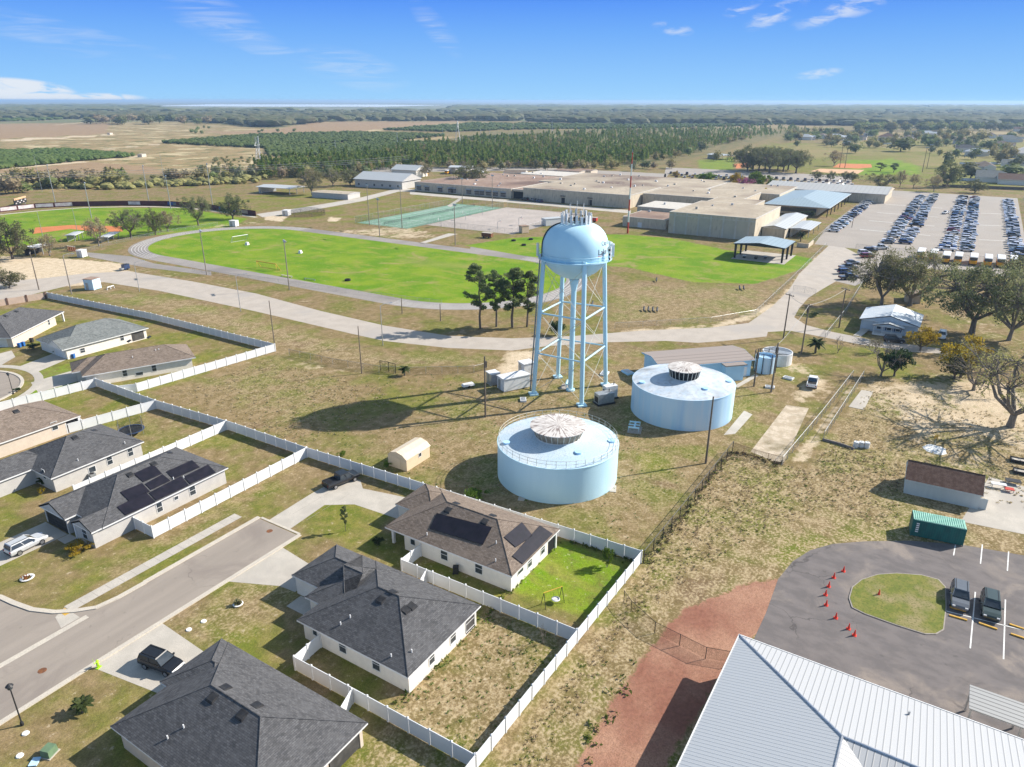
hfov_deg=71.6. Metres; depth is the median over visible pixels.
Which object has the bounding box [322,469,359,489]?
pickup truck
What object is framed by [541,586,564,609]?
swing frame
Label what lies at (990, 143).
broadleaf tree
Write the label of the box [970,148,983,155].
broadleaf tree
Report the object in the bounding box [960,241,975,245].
parked car
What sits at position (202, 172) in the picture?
overhead wire
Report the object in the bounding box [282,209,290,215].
garden shed
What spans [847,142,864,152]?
broadleaf tree
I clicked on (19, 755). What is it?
utility cover
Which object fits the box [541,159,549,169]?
broadleaf tree
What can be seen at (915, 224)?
parked car
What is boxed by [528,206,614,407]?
water tower
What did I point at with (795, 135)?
broadleaf tree
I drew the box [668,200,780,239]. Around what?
gymnasium
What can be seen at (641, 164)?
broadleaf tree
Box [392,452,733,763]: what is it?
weeds
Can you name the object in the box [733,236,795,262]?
pavilion
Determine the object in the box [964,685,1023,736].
canopy
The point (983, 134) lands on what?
broadleaf tree
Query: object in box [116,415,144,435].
trampoline
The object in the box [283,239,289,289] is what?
utility pole
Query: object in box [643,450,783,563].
dead grass tufts
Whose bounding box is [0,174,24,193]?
broadleaf tree
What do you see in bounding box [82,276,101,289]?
utility hut
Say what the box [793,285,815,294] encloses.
road gate
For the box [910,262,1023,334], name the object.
oak tree
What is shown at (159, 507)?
window
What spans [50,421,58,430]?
window
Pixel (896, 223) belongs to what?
parked car
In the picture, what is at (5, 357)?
driveway
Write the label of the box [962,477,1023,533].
patio
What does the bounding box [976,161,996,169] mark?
suburban house
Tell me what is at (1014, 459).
planter bed
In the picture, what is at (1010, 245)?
parked car
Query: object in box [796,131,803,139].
broadleaf tree
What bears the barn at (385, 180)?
on the ground at (720, 601)
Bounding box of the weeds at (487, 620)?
[255,375,703,750]
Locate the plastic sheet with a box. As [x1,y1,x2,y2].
[922,444,946,454]
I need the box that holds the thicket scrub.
[27,174,268,188]
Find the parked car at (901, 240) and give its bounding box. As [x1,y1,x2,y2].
[898,238,912,243]
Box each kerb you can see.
[0,370,23,399]
[0,534,300,725]
[0,581,146,613]
[144,516,259,582]
[261,517,300,533]
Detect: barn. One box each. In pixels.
[353,171,421,189]
[390,164,427,176]
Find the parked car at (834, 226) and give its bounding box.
[829,225,842,228]
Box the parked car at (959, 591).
[949,578,971,610]
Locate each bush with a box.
[464,487,493,499]
[549,321,566,334]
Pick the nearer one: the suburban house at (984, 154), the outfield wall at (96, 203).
the outfield wall at (96, 203)
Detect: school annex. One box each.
[622,210,669,229]
[637,201,692,211]
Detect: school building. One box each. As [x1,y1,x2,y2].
[415,176,547,198]
[481,173,556,180]
[523,181,660,207]
[539,173,731,188]
[642,186,760,204]
[708,197,764,204]
[709,182,796,204]
[761,212,807,238]
[767,180,894,203]
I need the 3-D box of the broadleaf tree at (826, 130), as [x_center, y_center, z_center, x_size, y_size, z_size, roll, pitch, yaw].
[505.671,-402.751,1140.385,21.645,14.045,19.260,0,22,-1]
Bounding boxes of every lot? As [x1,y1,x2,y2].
[664,167,851,183]
[754,541,1023,738]
[815,190,1023,262]
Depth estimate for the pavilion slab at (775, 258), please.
263.70 m
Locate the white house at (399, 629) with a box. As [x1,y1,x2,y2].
[292,544,480,692]
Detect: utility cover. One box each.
[16,752,23,758]
[22,730,29,735]
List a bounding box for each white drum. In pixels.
[853,441,858,447]
[859,441,864,447]
[864,441,869,448]
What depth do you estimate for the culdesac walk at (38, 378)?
149.12 m
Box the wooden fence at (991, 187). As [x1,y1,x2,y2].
[941,184,1023,189]
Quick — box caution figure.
[92,659,101,669]
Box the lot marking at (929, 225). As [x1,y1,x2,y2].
[861,204,1000,240]
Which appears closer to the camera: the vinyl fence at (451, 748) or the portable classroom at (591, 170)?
the vinyl fence at (451, 748)
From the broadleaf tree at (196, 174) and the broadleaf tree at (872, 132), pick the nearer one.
the broadleaf tree at (196, 174)
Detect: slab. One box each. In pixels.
[724,411,751,434]
[731,250,795,263]
[751,405,808,464]
[849,390,872,409]
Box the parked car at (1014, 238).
[1007,237,1022,241]
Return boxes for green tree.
[694,172,716,179]
[748,171,775,183]
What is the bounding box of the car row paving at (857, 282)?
[837,248,895,285]
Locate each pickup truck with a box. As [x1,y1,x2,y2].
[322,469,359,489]
[806,375,819,388]
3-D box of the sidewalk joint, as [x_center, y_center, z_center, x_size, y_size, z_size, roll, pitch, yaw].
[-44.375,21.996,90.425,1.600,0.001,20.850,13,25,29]
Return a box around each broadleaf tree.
[0,174,7,192]
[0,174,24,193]
[3,182,24,192]
[4,166,23,175]
[11,181,34,192]
[13,172,32,183]
[23,167,40,182]
[28,170,47,182]
[36,170,44,181]
[40,171,57,182]
[40,175,63,188]
[55,170,68,182]
[63,168,97,182]
[63,177,80,183]
[81,117,97,123]
[81,173,102,185]
[84,168,95,175]
[93,115,102,123]
[99,115,111,123]
[100,170,123,181]
[102,166,118,174]
[103,167,128,177]
[116,116,127,123]
[126,113,138,120]
[136,114,145,121]
[141,115,155,123]
[153,114,163,122]
[163,168,171,177]
[167,113,177,120]
[170,169,183,178]
[174,115,186,122]
[180,169,191,176]
[191,117,201,123]
[191,169,204,178]
[201,115,211,122]
[201,167,209,178]
[209,171,217,177]
[210,164,220,174]
[219,168,229,176]
[229,165,235,174]
[233,166,243,177]
[246,166,257,175]
[274,166,287,178]
[347,166,358,175]
[355,163,367,172]
[361,165,372,171]
[445,160,456,167]
[479,160,488,169]
[497,161,506,168]
[505,160,512,168]
[512,161,522,166]
[532,159,539,168]
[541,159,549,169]
[566,161,573,167]
[574,159,583,166]
[579,159,586,168]
[591,160,598,168]
[602,158,609,168]
[609,161,615,168]
[614,160,621,167]
[629,160,638,170]
[637,161,646,168]
[643,161,650,167]
[650,161,657,169]
[666,161,676,167]
[684,146,694,155]
[695,140,708,151]
[712,150,722,158]
[783,134,793,140]
[789,132,799,138]
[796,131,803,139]
[821,128,830,133]
[822,138,831,145]
[827,140,837,146]
[830,134,844,143]
[840,139,852,147]
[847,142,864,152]
[852,122,866,130]
[863,138,875,146]
[864,123,880,129]
[865,129,878,135]
[870,123,883,129]
[871,141,882,147]
[878,137,887,146]
[883,120,900,130]
[885,136,918,150]
[888,135,899,144]
[896,124,912,130]
[902,129,913,135]
[913,131,922,139]
[917,123,932,129]
[917,133,936,143]
[923,138,937,145]
[928,124,939,130]
[928,146,936,151]
[933,139,942,146]
[936,122,946,129]
[936,149,944,155]
[940,132,950,140]
[942,138,951,145]
[942,151,956,164]
[947,121,962,130]
[952,149,962,157]
[953,128,972,136]
[954,134,963,140]
[961,123,970,129]
[961,162,986,177]
[964,138,972,144]
[964,151,976,158]
[969,134,979,140]
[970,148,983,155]
[972,122,985,129]
[972,130,993,139]
[979,142,987,148]
[980,139,999,148]
[982,121,1000,130]
[988,147,997,157]
[993,149,1013,163]
[996,122,1006,130]
[997,163,1023,173]
[1000,147,1009,154]
[1001,142,1015,147]
[1003,122,1015,129]
[1004,131,1021,136]
[1009,154,1023,164]
[1010,147,1019,157]
[1012,123,1023,128]
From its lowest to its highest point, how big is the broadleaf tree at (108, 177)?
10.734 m
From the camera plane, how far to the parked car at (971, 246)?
278.82 m
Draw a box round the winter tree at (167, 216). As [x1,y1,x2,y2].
[150,211,181,231]
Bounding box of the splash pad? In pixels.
[609,485,615,491]
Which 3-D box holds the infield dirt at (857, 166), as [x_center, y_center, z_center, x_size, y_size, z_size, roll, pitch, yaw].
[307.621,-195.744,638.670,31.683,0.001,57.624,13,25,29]
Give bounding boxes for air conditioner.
[87,472,95,477]
[453,565,458,574]
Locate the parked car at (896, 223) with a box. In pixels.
[894,221,906,225]
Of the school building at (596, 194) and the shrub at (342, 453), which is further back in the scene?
the school building at (596, 194)
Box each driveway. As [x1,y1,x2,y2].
[0,350,14,364]
[0,522,66,565]
[22,354,65,370]
[31,371,77,391]
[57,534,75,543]
[93,623,202,692]
[229,548,307,591]
[270,480,404,528]
[287,596,310,614]
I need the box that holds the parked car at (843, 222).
[834,220,848,224]
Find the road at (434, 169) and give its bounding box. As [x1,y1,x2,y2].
[372,167,663,176]
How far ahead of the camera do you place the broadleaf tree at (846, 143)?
887.55 m
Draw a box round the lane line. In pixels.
[394,257,580,307]
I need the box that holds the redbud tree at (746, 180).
[737,177,755,183]
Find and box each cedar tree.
[877,348,915,376]
[935,354,971,378]
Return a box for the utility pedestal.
[28,742,60,766]
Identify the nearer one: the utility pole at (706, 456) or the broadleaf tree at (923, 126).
the utility pole at (706, 456)
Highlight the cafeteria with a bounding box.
[765,190,850,216]
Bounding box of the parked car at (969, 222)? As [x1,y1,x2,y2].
[963,220,978,224]
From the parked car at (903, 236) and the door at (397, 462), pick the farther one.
the parked car at (903, 236)
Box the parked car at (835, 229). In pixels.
[827,228,839,231]
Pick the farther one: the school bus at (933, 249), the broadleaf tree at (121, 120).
the broadleaf tree at (121, 120)
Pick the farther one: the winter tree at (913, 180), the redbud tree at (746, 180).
the winter tree at (913, 180)
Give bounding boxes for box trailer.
[481,232,492,237]
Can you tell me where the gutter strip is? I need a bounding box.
[0,615,88,667]
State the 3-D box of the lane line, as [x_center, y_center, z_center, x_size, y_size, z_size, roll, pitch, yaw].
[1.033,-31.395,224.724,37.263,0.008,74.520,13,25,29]
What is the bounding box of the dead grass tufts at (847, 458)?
[162,360,1023,502]
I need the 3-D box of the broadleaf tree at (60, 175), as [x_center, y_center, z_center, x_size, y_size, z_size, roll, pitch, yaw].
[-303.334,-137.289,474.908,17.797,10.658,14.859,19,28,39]
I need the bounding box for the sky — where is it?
[0,0,1023,101]
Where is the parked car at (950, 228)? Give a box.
[946,227,959,231]
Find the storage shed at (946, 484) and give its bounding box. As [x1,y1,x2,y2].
[903,459,987,509]
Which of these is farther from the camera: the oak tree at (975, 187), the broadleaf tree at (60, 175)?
the broadleaf tree at (60, 175)
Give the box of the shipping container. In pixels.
[909,510,966,545]
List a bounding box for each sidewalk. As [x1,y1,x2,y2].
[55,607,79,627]
[64,514,240,608]
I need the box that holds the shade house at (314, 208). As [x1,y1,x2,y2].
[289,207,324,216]
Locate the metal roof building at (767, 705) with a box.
[676,634,1023,766]
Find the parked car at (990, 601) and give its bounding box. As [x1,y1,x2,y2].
[979,587,1003,621]
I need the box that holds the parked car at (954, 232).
[946,230,960,233]
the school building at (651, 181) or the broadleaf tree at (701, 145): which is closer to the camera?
the school building at (651, 181)
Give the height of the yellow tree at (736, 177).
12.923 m
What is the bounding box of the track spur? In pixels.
[87,252,210,274]
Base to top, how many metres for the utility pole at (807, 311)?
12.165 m
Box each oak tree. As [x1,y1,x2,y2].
[0,216,37,258]
[0,268,27,287]
[104,208,146,236]
[143,207,165,234]
[172,195,211,225]
[214,193,250,218]
[295,167,322,194]
[318,167,350,186]
[339,169,359,184]
[421,164,432,176]
[453,161,489,178]
[726,144,762,170]
[751,148,788,172]
[752,146,776,170]
[757,145,779,169]
[772,146,791,169]
[773,147,799,171]
[779,148,804,169]
[781,149,815,172]
[810,170,824,179]
[825,170,838,179]
[838,171,850,180]
[843,171,859,179]
[846,245,935,305]
[858,173,898,186]
[872,246,973,305]
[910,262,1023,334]
[934,158,966,183]
[958,178,989,192]
[963,258,1023,340]
[992,253,1023,283]
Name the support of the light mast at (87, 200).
on the ground at (720, 601)
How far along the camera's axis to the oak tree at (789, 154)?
595.10 m
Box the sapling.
[538,625,547,640]
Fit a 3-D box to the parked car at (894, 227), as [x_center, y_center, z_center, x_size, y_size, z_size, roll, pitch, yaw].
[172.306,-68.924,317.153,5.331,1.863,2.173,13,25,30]
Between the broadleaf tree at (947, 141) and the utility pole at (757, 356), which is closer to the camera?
the utility pole at (757, 356)
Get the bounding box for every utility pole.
[29,252,39,289]
[62,253,73,293]
[199,229,206,274]
[269,302,274,342]
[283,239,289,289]
[358,328,361,373]
[484,356,486,417]
[705,396,713,463]
[753,348,759,386]
[770,343,778,391]
[782,293,793,338]
[800,304,809,354]
[838,287,849,327]
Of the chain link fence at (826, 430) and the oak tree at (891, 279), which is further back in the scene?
the oak tree at (891, 279)
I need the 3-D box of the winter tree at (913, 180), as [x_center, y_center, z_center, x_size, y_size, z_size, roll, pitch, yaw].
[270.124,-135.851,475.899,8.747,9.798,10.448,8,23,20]
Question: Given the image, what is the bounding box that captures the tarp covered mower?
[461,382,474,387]
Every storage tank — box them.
[497,410,618,503]
[631,361,735,430]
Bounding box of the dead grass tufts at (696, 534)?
[520,446,903,766]
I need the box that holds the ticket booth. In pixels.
[75,249,87,257]
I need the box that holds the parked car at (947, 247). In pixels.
[938,245,956,250]
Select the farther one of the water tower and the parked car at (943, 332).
the parked car at (943, 332)
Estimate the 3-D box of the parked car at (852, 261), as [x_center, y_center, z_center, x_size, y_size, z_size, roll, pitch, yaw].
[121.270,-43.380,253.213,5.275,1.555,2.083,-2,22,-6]
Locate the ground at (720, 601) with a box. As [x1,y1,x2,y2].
[0,101,1023,766]
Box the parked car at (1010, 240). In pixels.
[1007,239,1022,243]
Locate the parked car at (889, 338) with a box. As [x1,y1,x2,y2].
[883,334,905,343]
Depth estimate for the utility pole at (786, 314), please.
171.17 m
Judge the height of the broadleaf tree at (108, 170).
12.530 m
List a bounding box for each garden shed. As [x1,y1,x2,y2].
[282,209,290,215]
[388,437,430,470]
[518,225,528,232]
[541,216,560,225]
[904,289,920,303]
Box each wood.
[0,103,1023,111]
[0,108,1023,126]
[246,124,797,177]
[256,123,805,177]
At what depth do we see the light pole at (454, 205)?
280.99 m
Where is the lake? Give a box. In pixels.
[168,104,433,106]
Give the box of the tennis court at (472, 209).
[358,204,498,228]
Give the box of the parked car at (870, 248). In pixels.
[864,247,877,251]
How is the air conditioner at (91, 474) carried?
on the ground at (720, 601)
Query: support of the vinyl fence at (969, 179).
on the ground at (720, 601)
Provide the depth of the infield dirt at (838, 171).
595.30 m
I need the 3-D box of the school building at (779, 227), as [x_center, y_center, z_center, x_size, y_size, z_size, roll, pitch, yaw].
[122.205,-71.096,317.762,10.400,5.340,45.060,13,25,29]
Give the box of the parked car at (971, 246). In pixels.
[959,244,974,248]
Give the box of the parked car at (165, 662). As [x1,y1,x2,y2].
[137,644,184,676]
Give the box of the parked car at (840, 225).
[834,223,845,227]
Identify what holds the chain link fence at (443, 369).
on the ground at (720, 601)
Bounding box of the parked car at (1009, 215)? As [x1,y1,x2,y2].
[1004,214,1018,217]
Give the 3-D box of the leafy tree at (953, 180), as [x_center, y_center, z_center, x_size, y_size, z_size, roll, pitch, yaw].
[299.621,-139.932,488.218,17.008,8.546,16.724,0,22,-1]
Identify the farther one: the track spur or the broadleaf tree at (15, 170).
the broadleaf tree at (15, 170)
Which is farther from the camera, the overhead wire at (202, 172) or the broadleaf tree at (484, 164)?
the broadleaf tree at (484, 164)
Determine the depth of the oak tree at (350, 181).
482.11 m
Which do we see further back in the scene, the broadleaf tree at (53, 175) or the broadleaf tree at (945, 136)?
the broadleaf tree at (945, 136)
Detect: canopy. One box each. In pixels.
[521,170,579,176]
[789,220,820,236]
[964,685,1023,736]
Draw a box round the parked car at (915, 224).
[908,222,923,226]
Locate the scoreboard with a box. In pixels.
[13,196,26,204]
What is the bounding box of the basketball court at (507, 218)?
[428,207,579,233]
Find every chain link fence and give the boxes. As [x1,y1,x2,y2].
[64,222,217,254]
[191,268,441,302]
[289,349,485,373]
[355,198,503,228]
[425,202,584,233]
[615,243,826,326]
[623,590,729,660]
[643,441,733,563]
[733,443,782,464]
[781,370,853,465]
[813,201,861,242]
[823,370,864,438]
[825,283,862,337]
[857,244,1006,262]
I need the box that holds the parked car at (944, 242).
[942,241,956,245]
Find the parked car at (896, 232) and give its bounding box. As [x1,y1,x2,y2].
[886,230,902,234]
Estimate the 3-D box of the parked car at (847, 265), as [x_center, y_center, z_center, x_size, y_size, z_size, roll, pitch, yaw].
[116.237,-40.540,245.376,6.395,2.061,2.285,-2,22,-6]
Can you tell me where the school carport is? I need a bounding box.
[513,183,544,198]
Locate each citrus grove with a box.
[0,117,62,120]
[0,147,134,168]
[161,130,444,147]
[263,139,434,155]
[382,121,789,131]
[462,133,542,139]
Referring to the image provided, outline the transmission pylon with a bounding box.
[254,136,260,157]
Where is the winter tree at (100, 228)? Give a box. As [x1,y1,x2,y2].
[80,216,108,245]
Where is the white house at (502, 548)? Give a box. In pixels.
[385,483,559,590]
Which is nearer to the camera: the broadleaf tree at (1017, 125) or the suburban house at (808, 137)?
the suburban house at (808, 137)
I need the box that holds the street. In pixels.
[0,519,295,719]
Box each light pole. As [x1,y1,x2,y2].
[366,184,369,224]
[376,198,379,236]
[399,185,402,227]
[453,204,455,245]
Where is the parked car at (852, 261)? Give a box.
[844,259,859,264]
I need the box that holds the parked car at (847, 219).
[841,217,852,221]
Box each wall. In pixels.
[0,201,255,215]
[0,292,47,305]
[796,240,813,247]
[822,438,853,449]
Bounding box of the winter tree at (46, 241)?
[31,233,67,255]
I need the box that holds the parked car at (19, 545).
[3,532,47,556]
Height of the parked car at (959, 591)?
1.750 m
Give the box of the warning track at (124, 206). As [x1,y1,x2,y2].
[0,206,254,217]
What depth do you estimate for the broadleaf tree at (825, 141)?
927.07 m
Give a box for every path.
[257,189,414,216]
[410,192,630,212]
[420,233,455,242]
[447,196,463,206]
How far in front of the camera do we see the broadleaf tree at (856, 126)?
1344.63 m
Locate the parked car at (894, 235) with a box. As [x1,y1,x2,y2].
[886,233,900,237]
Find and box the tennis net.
[384,204,474,223]
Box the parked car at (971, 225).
[963,224,976,227]
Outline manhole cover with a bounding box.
[37,668,46,673]
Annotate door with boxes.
[0,339,7,346]
[46,511,67,532]
[55,348,65,358]
[393,456,400,468]
[909,512,912,531]
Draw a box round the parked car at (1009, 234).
[1006,232,1020,236]
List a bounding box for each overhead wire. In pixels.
[18,158,400,175]
[22,159,408,177]
[43,156,400,172]
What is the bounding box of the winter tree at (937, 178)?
[924,175,948,191]
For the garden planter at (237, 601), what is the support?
on the ground at (720, 601)
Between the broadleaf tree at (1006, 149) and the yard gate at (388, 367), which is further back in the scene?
the broadleaf tree at (1006, 149)
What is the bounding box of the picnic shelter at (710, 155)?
[707,153,729,158]
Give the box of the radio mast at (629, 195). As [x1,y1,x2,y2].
[627,150,632,232]
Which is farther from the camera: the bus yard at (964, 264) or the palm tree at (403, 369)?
the bus yard at (964, 264)
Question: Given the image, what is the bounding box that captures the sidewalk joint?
[77,518,234,603]
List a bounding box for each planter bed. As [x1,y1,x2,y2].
[1010,456,1023,463]
[1012,467,1023,474]
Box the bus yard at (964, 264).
[892,253,1016,275]
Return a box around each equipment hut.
[486,369,499,385]
[496,370,530,391]
[518,359,533,373]
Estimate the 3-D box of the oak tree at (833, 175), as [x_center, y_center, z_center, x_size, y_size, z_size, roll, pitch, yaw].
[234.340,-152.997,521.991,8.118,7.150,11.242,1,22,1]
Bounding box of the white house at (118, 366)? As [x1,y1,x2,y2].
[70,336,195,385]
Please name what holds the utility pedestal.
on the ground at (720, 601)
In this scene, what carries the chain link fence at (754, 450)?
on the ground at (720, 601)
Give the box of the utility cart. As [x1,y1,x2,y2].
[119,263,129,269]
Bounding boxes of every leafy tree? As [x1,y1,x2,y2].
[940,175,965,183]
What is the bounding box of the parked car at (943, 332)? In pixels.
[938,329,946,339]
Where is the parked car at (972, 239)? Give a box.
[961,237,975,241]
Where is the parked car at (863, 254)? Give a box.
[859,252,871,256]
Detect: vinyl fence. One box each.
[0,378,96,410]
[47,292,275,350]
[65,399,156,433]
[72,420,226,489]
[95,378,642,561]
[115,343,275,394]
[132,447,306,537]
[292,633,474,764]
[341,688,353,710]
[400,543,576,639]
[420,569,426,581]
[465,551,642,766]
[962,178,975,180]
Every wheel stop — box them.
[949,614,966,620]
[979,622,996,629]
[1011,633,1023,638]
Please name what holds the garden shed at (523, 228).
on the ground at (720, 601)
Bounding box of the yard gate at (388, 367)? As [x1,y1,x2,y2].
[379,360,395,373]
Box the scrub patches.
[57,152,289,189]
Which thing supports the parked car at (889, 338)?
on the ground at (720, 601)
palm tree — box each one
[35,477,43,484]
[398,366,409,375]
[796,231,805,241]
[807,337,826,352]
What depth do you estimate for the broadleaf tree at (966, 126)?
1372.00 m
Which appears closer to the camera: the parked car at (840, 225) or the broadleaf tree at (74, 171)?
the parked car at (840, 225)
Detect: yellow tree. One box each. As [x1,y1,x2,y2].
[730,172,744,182]
[905,326,941,350]
[938,333,994,377]
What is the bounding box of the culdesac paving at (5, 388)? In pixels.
[0,372,19,397]
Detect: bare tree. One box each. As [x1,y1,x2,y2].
[852,339,905,376]
[935,353,1023,390]
[955,337,1023,427]
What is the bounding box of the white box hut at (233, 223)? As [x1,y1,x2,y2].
[229,220,238,226]
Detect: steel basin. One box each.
[753,348,777,374]
[762,346,792,366]
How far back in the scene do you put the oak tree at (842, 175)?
518.36 m
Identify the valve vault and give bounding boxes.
[520,397,526,401]
[621,369,633,374]
[783,375,794,380]
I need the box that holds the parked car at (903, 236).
[900,234,913,238]
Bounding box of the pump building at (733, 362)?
[641,345,755,380]
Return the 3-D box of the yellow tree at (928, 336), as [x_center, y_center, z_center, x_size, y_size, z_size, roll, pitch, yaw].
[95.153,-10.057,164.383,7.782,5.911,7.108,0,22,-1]
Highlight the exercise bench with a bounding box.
[643,306,657,311]
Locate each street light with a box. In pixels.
[235,273,246,311]
[380,302,391,344]
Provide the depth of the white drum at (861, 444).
118.80 m
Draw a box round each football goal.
[231,234,247,241]
[256,261,279,269]
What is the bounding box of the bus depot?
[449,165,474,173]
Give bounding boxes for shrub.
[27,343,39,348]
[36,487,44,494]
[63,538,93,556]
[335,450,345,456]
[371,536,384,545]
[383,461,391,467]
[831,336,844,352]
[868,337,883,349]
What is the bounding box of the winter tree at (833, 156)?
[822,150,845,165]
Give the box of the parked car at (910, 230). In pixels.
[903,228,919,232]
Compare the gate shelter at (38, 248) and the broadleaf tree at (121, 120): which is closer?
the gate shelter at (38, 248)
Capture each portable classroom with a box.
[503,170,527,173]
[554,169,585,172]
[575,168,597,172]
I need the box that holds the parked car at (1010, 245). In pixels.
[1008,243,1018,247]
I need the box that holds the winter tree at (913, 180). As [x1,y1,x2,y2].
[909,173,922,187]
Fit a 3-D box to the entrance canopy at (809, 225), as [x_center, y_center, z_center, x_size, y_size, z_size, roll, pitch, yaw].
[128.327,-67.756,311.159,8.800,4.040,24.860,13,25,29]
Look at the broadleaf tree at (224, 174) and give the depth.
512.11 m
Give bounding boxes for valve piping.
[560,379,573,389]
[627,421,641,433]
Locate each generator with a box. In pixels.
[592,389,614,406]
[602,383,618,398]
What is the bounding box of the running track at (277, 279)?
[128,226,587,309]
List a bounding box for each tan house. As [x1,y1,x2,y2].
[0,307,64,346]
[0,400,80,457]
[110,638,367,766]
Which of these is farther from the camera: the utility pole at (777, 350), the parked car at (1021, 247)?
the parked car at (1021, 247)
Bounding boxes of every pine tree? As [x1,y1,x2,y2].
[257,163,263,175]
[462,263,495,328]
[483,269,511,326]
[495,267,523,327]
[511,270,543,326]
[876,162,887,170]
[888,163,898,172]
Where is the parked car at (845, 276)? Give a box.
[838,272,858,279]
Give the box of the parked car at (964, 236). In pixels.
[961,235,972,238]
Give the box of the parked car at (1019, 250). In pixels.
[1008,248,1023,253]
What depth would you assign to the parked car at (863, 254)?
262.60 m
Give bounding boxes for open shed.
[256,184,305,193]
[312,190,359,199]
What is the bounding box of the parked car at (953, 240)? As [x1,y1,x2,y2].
[943,238,957,241]
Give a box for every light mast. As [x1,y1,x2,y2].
[84,182,91,217]
[206,163,212,204]
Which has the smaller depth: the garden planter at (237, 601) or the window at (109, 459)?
the garden planter at (237, 601)
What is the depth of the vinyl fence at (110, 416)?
128.09 m
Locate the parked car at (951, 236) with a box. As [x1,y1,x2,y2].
[944,235,958,239]
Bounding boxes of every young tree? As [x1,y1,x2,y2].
[339,505,347,530]
[602,546,614,565]
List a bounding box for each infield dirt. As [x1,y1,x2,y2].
[33,225,121,233]
[813,169,863,173]
[834,164,871,168]
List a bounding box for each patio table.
[991,481,1006,486]
[1004,486,1014,492]
[1005,477,1021,484]
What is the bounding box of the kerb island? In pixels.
[849,573,946,634]
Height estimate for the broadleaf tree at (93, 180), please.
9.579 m
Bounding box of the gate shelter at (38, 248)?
[22,243,50,255]
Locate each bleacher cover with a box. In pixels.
[64,231,82,240]
[98,231,118,242]
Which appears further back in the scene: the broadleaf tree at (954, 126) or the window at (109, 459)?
the broadleaf tree at (954, 126)
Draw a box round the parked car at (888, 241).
[880,239,894,243]
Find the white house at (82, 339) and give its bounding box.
[36,318,148,358]
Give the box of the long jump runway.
[469,247,536,261]
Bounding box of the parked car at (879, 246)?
[871,244,888,249]
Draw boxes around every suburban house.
[798,134,815,139]
[848,134,867,139]
[878,133,899,139]
[923,130,936,135]
[955,144,980,151]
[964,148,989,156]
[975,169,1005,182]
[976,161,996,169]
[997,135,1023,141]
[997,141,1015,147]
[997,173,1023,184]
[1000,159,1023,166]
[1012,147,1023,157]
[1013,127,1023,131]
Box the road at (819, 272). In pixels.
[0,246,942,353]
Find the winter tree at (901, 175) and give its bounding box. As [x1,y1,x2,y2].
[895,169,908,184]
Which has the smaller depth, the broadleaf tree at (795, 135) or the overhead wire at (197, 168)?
the overhead wire at (197, 168)
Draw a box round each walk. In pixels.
[0,365,43,397]
[736,374,757,386]
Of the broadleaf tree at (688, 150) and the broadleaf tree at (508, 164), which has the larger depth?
the broadleaf tree at (688, 150)
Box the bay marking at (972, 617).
[946,544,1022,658]
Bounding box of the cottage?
[853,304,923,337]
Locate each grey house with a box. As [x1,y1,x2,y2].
[0,424,143,496]
[38,447,227,547]
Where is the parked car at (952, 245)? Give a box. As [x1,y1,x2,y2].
[939,243,956,247]
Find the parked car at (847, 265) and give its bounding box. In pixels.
[838,263,857,267]
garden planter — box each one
[19,573,34,581]
[233,597,242,606]
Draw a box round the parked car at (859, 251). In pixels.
[857,249,870,253]
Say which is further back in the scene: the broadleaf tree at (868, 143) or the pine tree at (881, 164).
the broadleaf tree at (868, 143)
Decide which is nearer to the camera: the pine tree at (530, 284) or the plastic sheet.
the plastic sheet
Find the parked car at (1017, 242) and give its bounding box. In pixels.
[1007,241,1023,245]
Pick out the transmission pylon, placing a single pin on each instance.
(258, 150)
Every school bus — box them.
[916,247,925,258]
[929,248,938,259]
[941,251,951,263]
[953,251,962,262]
[968,252,978,264]
[983,254,992,266]
[996,254,1005,266]
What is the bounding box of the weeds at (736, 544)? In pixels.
[515,443,901,764]
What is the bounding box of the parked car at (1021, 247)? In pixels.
[1009,246,1023,249]
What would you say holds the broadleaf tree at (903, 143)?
on the ground at (720, 601)
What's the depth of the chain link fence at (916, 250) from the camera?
270.68 m
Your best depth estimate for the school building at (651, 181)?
459.92 m
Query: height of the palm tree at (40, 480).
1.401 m
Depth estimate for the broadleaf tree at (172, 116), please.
1866.38 m
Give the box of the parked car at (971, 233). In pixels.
[961,231,978,235]
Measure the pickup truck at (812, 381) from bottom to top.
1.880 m
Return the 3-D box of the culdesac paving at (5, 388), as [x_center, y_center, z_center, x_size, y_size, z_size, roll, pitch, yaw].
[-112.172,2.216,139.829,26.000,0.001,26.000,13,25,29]
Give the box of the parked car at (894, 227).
[891,226,903,230]
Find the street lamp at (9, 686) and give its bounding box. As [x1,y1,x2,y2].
[5,683,23,726]
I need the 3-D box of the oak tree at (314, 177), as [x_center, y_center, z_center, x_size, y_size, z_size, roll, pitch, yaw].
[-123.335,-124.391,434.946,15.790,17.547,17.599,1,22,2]
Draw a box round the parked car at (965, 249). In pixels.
[959,247,974,251]
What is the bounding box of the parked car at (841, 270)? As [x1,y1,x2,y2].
[837,268,851,273]
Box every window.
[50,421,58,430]
[81,529,88,540]
[88,465,96,472]
[106,456,112,465]
[122,370,127,376]
[127,448,133,456]
[151,365,156,371]
[155,501,163,513]
[189,485,196,496]
[338,643,346,654]
[372,661,380,672]
[410,538,415,545]
[429,653,434,666]
[440,550,447,560]
[450,632,455,645]
[465,613,474,632]
[475,564,482,574]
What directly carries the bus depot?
on the ground at (720, 601)

